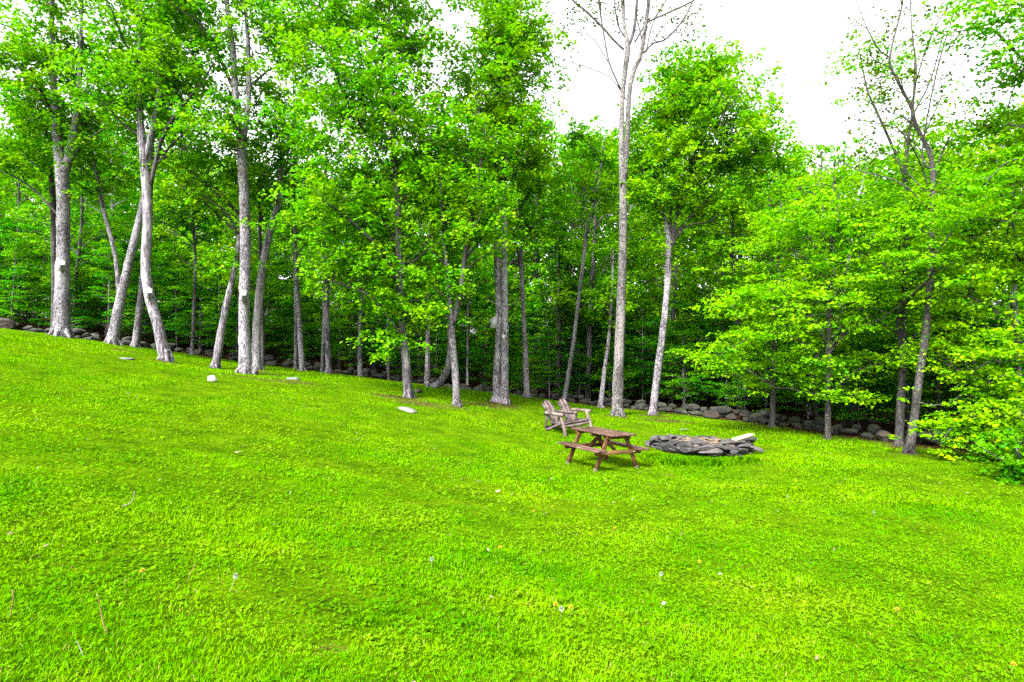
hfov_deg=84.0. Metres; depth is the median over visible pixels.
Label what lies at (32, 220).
wood tree
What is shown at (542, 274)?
woods
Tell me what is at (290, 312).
understory tree
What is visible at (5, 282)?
understory tree
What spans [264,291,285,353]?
understory tree
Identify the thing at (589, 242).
wood tree
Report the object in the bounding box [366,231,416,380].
broadleaf tree
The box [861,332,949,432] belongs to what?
understory tree
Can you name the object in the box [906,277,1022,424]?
understory tree
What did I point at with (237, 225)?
wood tree
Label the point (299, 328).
broadleaf tree
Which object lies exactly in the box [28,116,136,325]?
wood tree
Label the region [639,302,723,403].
understory tree
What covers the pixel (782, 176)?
wood tree
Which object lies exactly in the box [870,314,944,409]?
understory tree
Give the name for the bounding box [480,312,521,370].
understory tree
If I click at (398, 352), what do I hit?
understory tree
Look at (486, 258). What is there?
wood tree
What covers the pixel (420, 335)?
wood tree
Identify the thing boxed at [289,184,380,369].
wood tree
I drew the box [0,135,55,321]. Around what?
wood tree
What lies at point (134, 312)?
understory tree
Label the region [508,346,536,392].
understory tree
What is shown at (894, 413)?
understory tree
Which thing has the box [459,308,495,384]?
understory tree
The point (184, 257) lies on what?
understory tree
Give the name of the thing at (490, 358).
understory tree
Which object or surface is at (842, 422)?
wood tree
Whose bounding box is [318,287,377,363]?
understory tree
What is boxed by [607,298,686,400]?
understory tree
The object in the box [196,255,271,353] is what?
understory tree
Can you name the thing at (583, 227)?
wood tree
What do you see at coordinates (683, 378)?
understory tree
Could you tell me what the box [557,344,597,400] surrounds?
understory tree
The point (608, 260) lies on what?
wood tree
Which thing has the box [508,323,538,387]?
understory tree
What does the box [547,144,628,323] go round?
wood tree
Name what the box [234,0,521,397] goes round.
broadleaf tree
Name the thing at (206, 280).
understory tree
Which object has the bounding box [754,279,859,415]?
understory tree
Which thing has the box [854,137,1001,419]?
wood tree
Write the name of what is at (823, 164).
wood tree
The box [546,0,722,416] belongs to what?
sparse tree
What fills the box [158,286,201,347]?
understory tree
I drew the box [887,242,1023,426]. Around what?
understory tree
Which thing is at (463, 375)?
understory tree
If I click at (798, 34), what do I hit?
sky
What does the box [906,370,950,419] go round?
understory tree
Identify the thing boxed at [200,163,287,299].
wood tree
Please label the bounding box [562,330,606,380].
understory tree
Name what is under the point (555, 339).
understory tree
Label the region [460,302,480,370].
understory tree
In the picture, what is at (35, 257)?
understory tree
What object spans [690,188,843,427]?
broadleaf tree
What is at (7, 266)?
understory tree
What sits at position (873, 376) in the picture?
understory tree
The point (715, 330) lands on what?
understory tree
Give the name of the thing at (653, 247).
wood tree
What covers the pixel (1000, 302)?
wood tree
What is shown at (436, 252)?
wood tree
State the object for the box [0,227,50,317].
understory tree
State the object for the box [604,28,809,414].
broadleaf tree
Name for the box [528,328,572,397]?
understory tree
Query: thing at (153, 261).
understory tree
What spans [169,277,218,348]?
understory tree
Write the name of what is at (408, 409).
flat rock
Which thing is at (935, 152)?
wood tree
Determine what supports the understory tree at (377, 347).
on the forest floor
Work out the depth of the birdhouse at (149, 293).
18.19 m
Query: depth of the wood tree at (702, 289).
30.72 m
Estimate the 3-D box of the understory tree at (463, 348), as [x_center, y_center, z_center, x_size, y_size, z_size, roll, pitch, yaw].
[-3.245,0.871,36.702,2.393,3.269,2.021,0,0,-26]
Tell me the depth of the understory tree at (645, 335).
31.66 m
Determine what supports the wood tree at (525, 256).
on the forest floor
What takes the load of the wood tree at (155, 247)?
on the forest floor
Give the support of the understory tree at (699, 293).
on the forest floor
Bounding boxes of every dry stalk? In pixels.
[9,589,13,619]
[96,594,107,635]
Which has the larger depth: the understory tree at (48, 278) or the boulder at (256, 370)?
the understory tree at (48, 278)
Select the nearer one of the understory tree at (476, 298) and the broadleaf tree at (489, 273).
the broadleaf tree at (489, 273)
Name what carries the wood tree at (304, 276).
on the forest floor
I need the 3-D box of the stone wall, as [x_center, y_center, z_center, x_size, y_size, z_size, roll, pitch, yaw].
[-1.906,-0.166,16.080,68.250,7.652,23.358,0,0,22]
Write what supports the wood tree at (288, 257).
on the forest floor
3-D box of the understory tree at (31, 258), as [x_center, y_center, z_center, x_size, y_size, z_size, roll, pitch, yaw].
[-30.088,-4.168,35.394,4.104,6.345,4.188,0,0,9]
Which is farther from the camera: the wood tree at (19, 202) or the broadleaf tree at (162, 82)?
the wood tree at (19, 202)
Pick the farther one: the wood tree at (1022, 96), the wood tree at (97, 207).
the wood tree at (97, 207)
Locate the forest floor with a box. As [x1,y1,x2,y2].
[1,315,1017,449]
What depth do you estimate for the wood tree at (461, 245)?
44.12 m
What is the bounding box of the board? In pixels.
[731,433,753,440]
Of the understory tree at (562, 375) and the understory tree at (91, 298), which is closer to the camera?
the understory tree at (91, 298)
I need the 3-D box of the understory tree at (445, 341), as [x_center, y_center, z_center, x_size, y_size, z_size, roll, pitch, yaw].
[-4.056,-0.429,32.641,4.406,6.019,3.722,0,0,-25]
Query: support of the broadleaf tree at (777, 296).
on the lawn at (322, 431)
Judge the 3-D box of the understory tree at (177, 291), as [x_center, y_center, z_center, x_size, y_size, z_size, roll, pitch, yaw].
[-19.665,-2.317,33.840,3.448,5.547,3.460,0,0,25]
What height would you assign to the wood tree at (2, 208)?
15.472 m
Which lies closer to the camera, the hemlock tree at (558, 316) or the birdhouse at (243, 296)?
the birdhouse at (243, 296)
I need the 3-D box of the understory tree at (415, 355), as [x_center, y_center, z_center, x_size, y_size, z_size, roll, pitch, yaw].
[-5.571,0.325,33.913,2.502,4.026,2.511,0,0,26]
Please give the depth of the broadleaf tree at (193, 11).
18.90 m
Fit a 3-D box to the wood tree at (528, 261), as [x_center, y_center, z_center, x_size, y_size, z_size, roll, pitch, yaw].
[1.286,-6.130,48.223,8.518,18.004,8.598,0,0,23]
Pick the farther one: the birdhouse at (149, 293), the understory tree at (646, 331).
the understory tree at (646, 331)
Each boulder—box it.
[0,318,15,328]
[207,375,216,381]
[253,367,258,373]
[702,410,718,418]
[749,413,763,422]
[875,430,891,441]
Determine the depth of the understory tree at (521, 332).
35.49 m
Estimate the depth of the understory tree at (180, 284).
30.53 m
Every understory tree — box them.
[0,204,79,327]
[0,218,33,310]
[0,224,26,298]
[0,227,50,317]
[0,229,50,319]
[0,246,50,324]
[0,257,21,314]
[0,268,18,310]
[5,222,48,319]
[8,272,49,325]
[27,253,97,326]
[32,241,90,317]
[37,270,93,327]
[70,213,166,325]
[70,242,113,330]
[71,246,152,331]
[77,289,103,332]
[80,228,158,332]
[86,277,124,331]
[88,279,132,328]
[107,258,173,341]
[126,289,151,330]
[133,243,198,342]
[138,252,187,334]
[142,268,203,342]
[144,257,211,343]
[146,263,183,337]
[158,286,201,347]
[168,265,229,349]
[169,261,215,337]
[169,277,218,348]
[177,253,230,348]
[179,259,251,349]
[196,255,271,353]
[213,296,253,352]
[225,254,293,349]
[229,285,271,348]
[230,261,301,351]
[264,266,289,338]
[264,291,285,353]
[265,257,318,342]
[267,303,293,356]
[271,285,311,352]
[276,302,324,359]
[277,300,313,351]
[280,314,311,358]
[286,303,324,362]
[290,285,336,359]
[304,290,337,356]
[313,289,365,356]
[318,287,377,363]
[320,275,382,362]
[324,316,353,364]
[331,311,368,367]
[342,292,386,358]
[345,285,391,369]
[362,297,411,371]
[374,313,424,376]
[389,283,458,378]
[390,316,425,371]
[398,332,433,369]
[399,298,463,379]
[410,283,474,379]
[421,299,484,380]
[430,314,472,372]
[441,334,471,377]
[450,330,476,372]
[457,292,490,353]
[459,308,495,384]
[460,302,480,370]
[464,299,493,375]
[469,330,491,378]
[470,315,492,353]
[470,327,509,385]
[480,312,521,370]
[480,355,493,386]
[487,329,522,387]
[508,300,556,383]
[508,305,545,374]
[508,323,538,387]
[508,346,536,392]
[509,285,571,389]
[509,289,556,369]
[510,336,545,388]
[516,284,603,386]
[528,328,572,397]
[549,288,607,393]
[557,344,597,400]
[561,326,606,394]
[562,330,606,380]
[577,294,645,398]
[579,314,641,397]
[585,314,605,387]
[589,321,643,395]
[591,297,647,392]
[593,304,646,394]
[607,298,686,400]
[625,306,680,387]
[631,303,673,365]
[632,315,681,397]
[633,337,673,399]
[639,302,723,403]
[644,332,698,403]
[651,301,724,391]
[660,330,715,403]
[662,290,719,397]
[665,304,722,401]
[689,281,788,409]
[693,313,753,405]
[697,315,745,403]
[705,347,748,406]
[718,337,780,411]
[722,309,792,406]
[728,307,807,408]
[747,299,821,408]
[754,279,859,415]
[755,341,798,402]
[759,338,794,409]
[777,308,849,418]
[779,333,849,416]
[789,282,910,424]
[813,333,895,423]
[819,262,962,423]
[832,314,908,420]
[833,371,880,422]
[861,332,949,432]
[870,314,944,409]
[877,364,933,426]
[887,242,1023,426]
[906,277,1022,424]
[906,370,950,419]
[923,316,1007,417]
[949,314,1023,426]
[967,302,1023,384]
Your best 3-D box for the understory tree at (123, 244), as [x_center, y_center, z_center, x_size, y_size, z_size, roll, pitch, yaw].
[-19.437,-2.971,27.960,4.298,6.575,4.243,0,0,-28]
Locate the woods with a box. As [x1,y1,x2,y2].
[0,155,1022,374]
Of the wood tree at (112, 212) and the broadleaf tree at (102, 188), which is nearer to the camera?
the broadleaf tree at (102, 188)
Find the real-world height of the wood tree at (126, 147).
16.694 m
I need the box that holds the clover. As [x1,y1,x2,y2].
[0,370,1023,681]
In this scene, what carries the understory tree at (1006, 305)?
on the forest floor
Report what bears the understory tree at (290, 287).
on the forest floor
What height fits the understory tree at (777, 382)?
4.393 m
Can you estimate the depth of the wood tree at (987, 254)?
34.37 m
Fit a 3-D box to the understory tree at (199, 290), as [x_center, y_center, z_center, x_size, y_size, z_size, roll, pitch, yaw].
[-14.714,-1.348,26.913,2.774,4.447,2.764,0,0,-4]
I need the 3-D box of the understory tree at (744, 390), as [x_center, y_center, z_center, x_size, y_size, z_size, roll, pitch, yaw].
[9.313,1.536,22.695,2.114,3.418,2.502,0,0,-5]
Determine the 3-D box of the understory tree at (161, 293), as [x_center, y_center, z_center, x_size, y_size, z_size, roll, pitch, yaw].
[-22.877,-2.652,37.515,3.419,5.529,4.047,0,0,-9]
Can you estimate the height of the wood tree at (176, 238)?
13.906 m
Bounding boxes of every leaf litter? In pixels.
[7,402,995,659]
[37,397,977,616]
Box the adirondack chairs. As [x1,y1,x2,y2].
[542,398,592,436]
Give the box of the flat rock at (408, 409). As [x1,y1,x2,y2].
[398,407,416,412]
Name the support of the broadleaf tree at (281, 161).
on the lawn at (322, 431)
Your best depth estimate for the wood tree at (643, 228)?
46.09 m
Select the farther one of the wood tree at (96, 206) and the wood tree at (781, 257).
the wood tree at (96, 206)
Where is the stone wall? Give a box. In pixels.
[14,322,1004,452]
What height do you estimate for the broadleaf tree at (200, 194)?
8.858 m
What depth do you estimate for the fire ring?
13.63 m
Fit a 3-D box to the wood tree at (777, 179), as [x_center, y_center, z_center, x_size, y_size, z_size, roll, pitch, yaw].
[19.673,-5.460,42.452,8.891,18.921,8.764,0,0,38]
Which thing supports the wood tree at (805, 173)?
on the forest floor
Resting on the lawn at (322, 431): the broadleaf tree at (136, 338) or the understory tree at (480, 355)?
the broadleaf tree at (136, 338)
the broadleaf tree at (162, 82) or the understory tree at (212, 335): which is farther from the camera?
the understory tree at (212, 335)
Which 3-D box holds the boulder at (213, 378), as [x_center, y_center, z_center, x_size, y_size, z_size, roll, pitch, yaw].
[-8.156,1.030,15.480,0.260,0.200,0.220,0,0,0]
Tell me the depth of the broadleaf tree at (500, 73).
19.36 m
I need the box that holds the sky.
[0,0,1023,343]
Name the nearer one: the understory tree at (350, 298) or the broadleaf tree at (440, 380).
the broadleaf tree at (440, 380)
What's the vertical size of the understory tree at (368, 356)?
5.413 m
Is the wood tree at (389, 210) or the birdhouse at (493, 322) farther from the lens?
the wood tree at (389, 210)
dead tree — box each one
[814,143,826,415]
[836,124,878,417]
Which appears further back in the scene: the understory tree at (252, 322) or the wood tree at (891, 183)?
the understory tree at (252, 322)
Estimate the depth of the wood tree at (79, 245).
26.53 m
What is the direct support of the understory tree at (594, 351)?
on the forest floor
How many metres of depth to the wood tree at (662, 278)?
44.18 m
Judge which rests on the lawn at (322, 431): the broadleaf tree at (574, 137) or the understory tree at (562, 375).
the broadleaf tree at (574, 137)
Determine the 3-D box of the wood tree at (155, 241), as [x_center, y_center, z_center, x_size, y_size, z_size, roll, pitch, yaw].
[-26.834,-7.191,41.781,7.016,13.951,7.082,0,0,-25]
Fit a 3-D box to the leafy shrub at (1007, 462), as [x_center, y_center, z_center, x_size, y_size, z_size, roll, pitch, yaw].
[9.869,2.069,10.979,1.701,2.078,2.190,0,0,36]
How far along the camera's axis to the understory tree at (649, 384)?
29.06 m
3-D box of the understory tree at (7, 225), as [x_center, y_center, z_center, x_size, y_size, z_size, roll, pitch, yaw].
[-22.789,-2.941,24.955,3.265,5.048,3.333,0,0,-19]
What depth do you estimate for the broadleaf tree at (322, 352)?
24.54 m
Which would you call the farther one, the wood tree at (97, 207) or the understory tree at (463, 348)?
the wood tree at (97, 207)
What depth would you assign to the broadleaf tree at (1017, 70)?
12.68 m
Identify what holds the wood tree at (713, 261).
on the forest floor
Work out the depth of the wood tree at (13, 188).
39.84 m
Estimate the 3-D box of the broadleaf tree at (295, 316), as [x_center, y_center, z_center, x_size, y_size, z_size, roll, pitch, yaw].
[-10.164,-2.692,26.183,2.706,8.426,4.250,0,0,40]
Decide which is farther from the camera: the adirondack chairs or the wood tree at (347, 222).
the wood tree at (347, 222)
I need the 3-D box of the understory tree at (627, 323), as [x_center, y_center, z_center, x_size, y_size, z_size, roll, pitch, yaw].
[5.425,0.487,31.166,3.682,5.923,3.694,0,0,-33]
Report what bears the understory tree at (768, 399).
on the forest floor
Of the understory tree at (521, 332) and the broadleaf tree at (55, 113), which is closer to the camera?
the broadleaf tree at (55, 113)
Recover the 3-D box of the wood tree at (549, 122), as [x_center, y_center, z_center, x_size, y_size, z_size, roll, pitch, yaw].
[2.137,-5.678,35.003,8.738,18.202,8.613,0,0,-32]
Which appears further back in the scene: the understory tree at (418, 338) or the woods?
the woods
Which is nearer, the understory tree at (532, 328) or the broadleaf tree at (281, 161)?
the broadleaf tree at (281, 161)
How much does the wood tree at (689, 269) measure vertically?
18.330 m
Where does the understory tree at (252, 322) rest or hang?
on the forest floor
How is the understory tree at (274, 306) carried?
on the forest floor
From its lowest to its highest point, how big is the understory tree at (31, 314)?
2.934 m
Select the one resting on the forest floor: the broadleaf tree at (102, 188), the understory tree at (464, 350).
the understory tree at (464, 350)
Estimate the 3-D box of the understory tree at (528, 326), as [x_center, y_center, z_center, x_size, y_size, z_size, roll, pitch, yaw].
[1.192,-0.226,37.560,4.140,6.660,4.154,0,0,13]
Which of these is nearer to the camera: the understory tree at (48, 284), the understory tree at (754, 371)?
the understory tree at (48, 284)
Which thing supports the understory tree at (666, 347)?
on the forest floor
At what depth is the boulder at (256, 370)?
18.98 m
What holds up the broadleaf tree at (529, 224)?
on the lawn at (322, 431)
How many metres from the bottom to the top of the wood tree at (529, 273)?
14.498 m
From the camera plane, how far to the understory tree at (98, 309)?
34.02 m
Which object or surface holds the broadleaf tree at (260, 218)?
on the lawn at (322, 431)
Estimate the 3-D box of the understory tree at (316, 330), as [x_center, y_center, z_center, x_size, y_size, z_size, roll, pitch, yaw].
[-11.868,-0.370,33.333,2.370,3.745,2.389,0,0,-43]
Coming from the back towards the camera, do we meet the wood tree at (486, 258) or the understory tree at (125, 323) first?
the wood tree at (486, 258)
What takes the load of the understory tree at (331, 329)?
on the forest floor
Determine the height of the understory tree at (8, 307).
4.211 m
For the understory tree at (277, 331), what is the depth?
31.57 m
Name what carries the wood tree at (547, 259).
on the forest floor
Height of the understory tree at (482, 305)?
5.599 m
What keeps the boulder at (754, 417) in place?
on the lawn at (322, 431)
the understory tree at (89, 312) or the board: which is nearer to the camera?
the board
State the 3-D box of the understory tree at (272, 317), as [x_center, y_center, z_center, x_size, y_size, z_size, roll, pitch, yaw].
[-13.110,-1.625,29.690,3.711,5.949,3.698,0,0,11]
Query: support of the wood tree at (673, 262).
on the forest floor
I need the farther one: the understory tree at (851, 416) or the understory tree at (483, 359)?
the understory tree at (483, 359)
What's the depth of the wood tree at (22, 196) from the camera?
37.54 m
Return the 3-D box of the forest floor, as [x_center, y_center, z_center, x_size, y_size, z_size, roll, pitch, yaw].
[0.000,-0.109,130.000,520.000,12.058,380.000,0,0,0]
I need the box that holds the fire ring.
[645,434,763,456]
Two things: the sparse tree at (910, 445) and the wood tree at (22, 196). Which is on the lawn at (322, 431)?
the sparse tree at (910, 445)
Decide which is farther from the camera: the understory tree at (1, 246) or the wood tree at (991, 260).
the understory tree at (1, 246)
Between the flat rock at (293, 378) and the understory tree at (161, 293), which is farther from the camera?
the understory tree at (161, 293)
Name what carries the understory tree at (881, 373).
on the forest floor
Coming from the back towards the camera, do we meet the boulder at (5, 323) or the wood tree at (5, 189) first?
the wood tree at (5, 189)
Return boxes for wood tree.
[0,128,25,249]
[0,129,93,317]
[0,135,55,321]
[0,136,47,261]
[0,139,42,220]
[0,143,91,316]
[4,134,132,326]
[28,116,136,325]
[28,155,153,323]
[31,115,156,282]
[34,132,162,308]
[56,130,169,335]
[74,124,179,268]
[90,146,185,329]
[94,130,182,283]
[101,130,205,272]
[129,154,236,342]
[134,135,257,350]
[152,146,226,292]
[152,153,231,337]
[189,198,278,289]
[190,156,290,311]
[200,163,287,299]
[203,175,300,315]
[253,192,320,323]
[255,201,329,348]
[256,167,348,332]
[263,194,340,355]
[266,205,323,358]
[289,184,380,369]
[314,160,392,358]
[322,176,411,368]
[377,158,473,376]
[380,162,441,363]
[389,147,480,370]
[404,149,489,303]
[423,208,515,348]
[460,165,579,375]
[460,169,539,374]
[464,179,525,328]
[466,174,563,345]
[473,103,593,383]
[480,188,560,333]
[482,189,567,333]
[522,130,644,394]
[523,131,617,381]
[525,114,665,398]
[541,190,614,276]
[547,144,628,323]
[563,124,685,392]
[567,127,683,330]
[598,201,660,332]
[614,185,730,403]
[628,183,713,334]
[633,173,710,331]
[646,185,736,314]
[655,169,781,392]
[671,174,780,402]
[673,142,819,409]
[677,211,773,321]
[683,188,770,323]
[709,158,828,403]
[729,143,852,375]
[734,174,873,412]
[740,141,820,281]
[749,133,855,282]
[759,136,924,425]
[771,154,827,256]
[795,130,925,349]
[812,144,926,401]
[853,117,1019,431]
[854,128,981,411]
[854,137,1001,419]
[863,128,1022,426]
[878,127,1005,259]
[935,165,1023,336]
[938,104,1023,366]
[957,90,1023,339]
[989,147,1023,322]
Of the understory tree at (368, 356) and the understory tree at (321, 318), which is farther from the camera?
the understory tree at (321, 318)
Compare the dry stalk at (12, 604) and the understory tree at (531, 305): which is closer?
the dry stalk at (12, 604)
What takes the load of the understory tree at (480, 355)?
on the forest floor
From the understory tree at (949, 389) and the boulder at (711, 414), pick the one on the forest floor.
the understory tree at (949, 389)
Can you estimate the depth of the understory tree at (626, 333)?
34.81 m
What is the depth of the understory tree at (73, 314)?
25.43 m
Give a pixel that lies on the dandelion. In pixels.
(235, 576)
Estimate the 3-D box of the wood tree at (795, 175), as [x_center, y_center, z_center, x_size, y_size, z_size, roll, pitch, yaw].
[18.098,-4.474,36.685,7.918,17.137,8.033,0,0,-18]
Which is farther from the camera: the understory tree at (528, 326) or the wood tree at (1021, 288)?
the understory tree at (528, 326)
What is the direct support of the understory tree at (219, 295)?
on the forest floor
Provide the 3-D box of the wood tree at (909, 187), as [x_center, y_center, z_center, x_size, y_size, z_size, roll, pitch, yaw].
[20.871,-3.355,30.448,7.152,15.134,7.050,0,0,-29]
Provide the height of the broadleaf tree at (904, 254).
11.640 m
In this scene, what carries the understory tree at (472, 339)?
on the forest floor
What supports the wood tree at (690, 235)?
on the forest floor
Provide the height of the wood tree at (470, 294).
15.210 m
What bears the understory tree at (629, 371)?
on the forest floor
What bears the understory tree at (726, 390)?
on the forest floor
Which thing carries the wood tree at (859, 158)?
on the forest floor
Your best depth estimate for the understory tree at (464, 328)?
33.83 m
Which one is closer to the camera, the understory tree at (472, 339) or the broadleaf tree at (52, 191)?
the broadleaf tree at (52, 191)
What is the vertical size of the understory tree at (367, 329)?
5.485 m
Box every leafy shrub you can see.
[886,362,1023,461]
[966,395,1023,484]
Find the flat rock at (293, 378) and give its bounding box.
[286,377,299,379]
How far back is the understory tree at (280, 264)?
36.03 m
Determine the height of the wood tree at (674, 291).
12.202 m
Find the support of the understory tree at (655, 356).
on the forest floor
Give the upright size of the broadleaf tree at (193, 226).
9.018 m
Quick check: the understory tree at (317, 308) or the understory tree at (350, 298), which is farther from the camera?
the understory tree at (317, 308)
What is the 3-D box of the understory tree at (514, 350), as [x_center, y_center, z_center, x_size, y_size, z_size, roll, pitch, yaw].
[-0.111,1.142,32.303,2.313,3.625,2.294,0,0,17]
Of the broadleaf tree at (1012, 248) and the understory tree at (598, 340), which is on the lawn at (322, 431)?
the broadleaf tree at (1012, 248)
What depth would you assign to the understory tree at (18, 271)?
23.66 m
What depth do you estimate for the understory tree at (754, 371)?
29.13 m
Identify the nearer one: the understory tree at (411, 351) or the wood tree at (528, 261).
the understory tree at (411, 351)
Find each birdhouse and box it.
[58,259,64,273]
[146,287,151,300]
[240,289,245,303]
[488,315,496,331]
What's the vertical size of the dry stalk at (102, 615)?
0.223 m
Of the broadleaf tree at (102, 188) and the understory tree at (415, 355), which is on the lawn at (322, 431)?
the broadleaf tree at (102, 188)
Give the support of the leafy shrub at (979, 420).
on the lawn at (322, 431)
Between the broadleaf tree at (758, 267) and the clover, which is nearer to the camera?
the clover
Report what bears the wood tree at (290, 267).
on the forest floor
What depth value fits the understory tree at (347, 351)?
29.34 m
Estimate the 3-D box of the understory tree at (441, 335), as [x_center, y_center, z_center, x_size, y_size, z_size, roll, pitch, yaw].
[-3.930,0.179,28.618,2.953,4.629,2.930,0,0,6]
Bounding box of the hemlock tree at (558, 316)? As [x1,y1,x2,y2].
[528,221,594,396]
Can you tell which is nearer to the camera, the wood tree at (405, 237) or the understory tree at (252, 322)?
the understory tree at (252, 322)
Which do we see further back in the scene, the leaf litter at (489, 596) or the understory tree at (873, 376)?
the understory tree at (873, 376)
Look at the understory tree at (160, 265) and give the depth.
35.96 m
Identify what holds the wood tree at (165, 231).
on the forest floor
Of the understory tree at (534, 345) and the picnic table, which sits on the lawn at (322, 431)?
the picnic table
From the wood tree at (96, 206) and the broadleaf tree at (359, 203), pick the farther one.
the wood tree at (96, 206)
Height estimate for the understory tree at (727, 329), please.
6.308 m
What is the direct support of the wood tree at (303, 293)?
on the forest floor
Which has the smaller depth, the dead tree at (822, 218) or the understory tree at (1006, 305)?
the understory tree at (1006, 305)
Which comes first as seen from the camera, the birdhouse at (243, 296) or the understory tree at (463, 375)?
the birdhouse at (243, 296)
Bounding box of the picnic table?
[557,427,649,470]
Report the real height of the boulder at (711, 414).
0.380 m
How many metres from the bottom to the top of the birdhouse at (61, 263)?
0.504 m
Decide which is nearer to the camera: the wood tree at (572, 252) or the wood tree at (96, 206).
the wood tree at (572, 252)
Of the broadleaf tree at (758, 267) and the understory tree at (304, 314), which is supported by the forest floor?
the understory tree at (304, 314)
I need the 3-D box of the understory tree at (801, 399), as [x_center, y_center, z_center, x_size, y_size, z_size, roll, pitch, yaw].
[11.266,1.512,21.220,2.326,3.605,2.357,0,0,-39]
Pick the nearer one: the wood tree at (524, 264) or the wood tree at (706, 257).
the wood tree at (706, 257)
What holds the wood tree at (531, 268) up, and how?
on the forest floor
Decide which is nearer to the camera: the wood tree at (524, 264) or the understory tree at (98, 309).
the understory tree at (98, 309)
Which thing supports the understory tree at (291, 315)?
on the forest floor
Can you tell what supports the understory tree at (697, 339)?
on the forest floor
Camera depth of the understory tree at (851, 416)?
19.18 m
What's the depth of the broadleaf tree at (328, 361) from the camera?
23.91 m
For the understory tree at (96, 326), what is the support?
on the forest floor
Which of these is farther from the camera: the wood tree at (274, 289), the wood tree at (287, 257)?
the wood tree at (287, 257)
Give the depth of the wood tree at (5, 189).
44.70 m
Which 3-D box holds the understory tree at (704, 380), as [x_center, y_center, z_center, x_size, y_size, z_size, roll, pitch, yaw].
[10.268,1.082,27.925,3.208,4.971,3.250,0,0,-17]
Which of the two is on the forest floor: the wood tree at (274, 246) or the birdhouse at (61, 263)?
the wood tree at (274, 246)
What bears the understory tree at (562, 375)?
on the forest floor
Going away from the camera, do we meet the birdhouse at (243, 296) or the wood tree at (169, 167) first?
the birdhouse at (243, 296)
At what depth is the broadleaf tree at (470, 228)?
17.25 m
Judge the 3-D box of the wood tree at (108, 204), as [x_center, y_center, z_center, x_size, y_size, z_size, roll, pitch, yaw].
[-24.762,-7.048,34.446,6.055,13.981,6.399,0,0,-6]
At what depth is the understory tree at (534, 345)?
29.41 m
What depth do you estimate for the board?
13.71 m
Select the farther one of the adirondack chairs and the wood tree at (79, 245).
the wood tree at (79, 245)
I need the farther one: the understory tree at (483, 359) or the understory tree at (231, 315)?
the understory tree at (483, 359)
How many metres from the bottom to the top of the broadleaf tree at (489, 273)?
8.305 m
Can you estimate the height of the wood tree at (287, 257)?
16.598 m
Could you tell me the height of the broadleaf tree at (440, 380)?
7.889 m
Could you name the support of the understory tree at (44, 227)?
on the forest floor
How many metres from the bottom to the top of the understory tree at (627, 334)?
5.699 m
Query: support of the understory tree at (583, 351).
on the forest floor
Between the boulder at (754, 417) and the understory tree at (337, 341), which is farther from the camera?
the understory tree at (337, 341)
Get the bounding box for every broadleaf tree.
[0,0,147,338]
[0,0,259,345]
[0,72,102,325]
[9,0,272,361]
[122,59,220,347]
[126,0,325,374]
[127,120,284,368]
[153,157,251,354]
[224,144,299,367]
[232,80,319,369]
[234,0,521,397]
[248,6,357,370]
[255,192,320,368]
[281,141,374,373]
[284,175,346,371]
[311,223,394,376]
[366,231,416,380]
[402,85,529,406]
[403,178,470,385]
[405,207,508,387]
[415,0,579,403]
[451,238,500,384]
[489,134,585,397]
[543,117,642,400]
[577,237,648,407]
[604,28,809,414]
[665,164,967,438]
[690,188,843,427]
[799,29,1023,446]
[855,29,1023,439]
[904,0,1023,386]
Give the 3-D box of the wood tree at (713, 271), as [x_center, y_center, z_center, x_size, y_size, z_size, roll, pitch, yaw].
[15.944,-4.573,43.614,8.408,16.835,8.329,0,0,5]
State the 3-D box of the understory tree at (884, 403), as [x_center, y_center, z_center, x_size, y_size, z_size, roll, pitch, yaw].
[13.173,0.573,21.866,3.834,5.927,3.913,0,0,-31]
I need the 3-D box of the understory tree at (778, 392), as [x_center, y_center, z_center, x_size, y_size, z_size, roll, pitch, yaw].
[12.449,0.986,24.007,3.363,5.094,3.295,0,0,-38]
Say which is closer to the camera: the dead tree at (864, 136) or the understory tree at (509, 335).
the dead tree at (864, 136)
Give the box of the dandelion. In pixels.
[230,573,238,590]
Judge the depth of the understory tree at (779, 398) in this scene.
24.47 m
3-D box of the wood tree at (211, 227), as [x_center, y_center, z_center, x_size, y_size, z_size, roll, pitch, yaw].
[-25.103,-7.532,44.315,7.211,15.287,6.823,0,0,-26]
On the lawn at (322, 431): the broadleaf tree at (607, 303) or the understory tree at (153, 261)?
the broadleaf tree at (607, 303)
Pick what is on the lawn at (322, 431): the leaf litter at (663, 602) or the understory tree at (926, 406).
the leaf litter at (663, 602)
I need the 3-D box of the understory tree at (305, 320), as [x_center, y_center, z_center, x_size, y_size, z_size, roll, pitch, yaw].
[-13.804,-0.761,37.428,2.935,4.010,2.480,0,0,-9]
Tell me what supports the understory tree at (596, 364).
on the forest floor
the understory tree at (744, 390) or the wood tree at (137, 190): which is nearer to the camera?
the understory tree at (744, 390)
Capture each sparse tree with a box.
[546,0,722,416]
[819,0,991,453]
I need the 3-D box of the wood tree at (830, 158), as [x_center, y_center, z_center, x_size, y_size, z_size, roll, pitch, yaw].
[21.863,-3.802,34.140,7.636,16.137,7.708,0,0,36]
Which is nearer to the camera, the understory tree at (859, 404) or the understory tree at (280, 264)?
the understory tree at (859, 404)
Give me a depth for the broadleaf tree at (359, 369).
25.92 m
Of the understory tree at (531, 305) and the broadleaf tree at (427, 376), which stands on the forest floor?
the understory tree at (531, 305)
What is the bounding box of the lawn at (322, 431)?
[0,329,1023,681]
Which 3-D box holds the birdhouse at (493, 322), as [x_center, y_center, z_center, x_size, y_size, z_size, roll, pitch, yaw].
[-0.668,-0.642,19.895,0.293,0.648,0.227,0,0,-18]

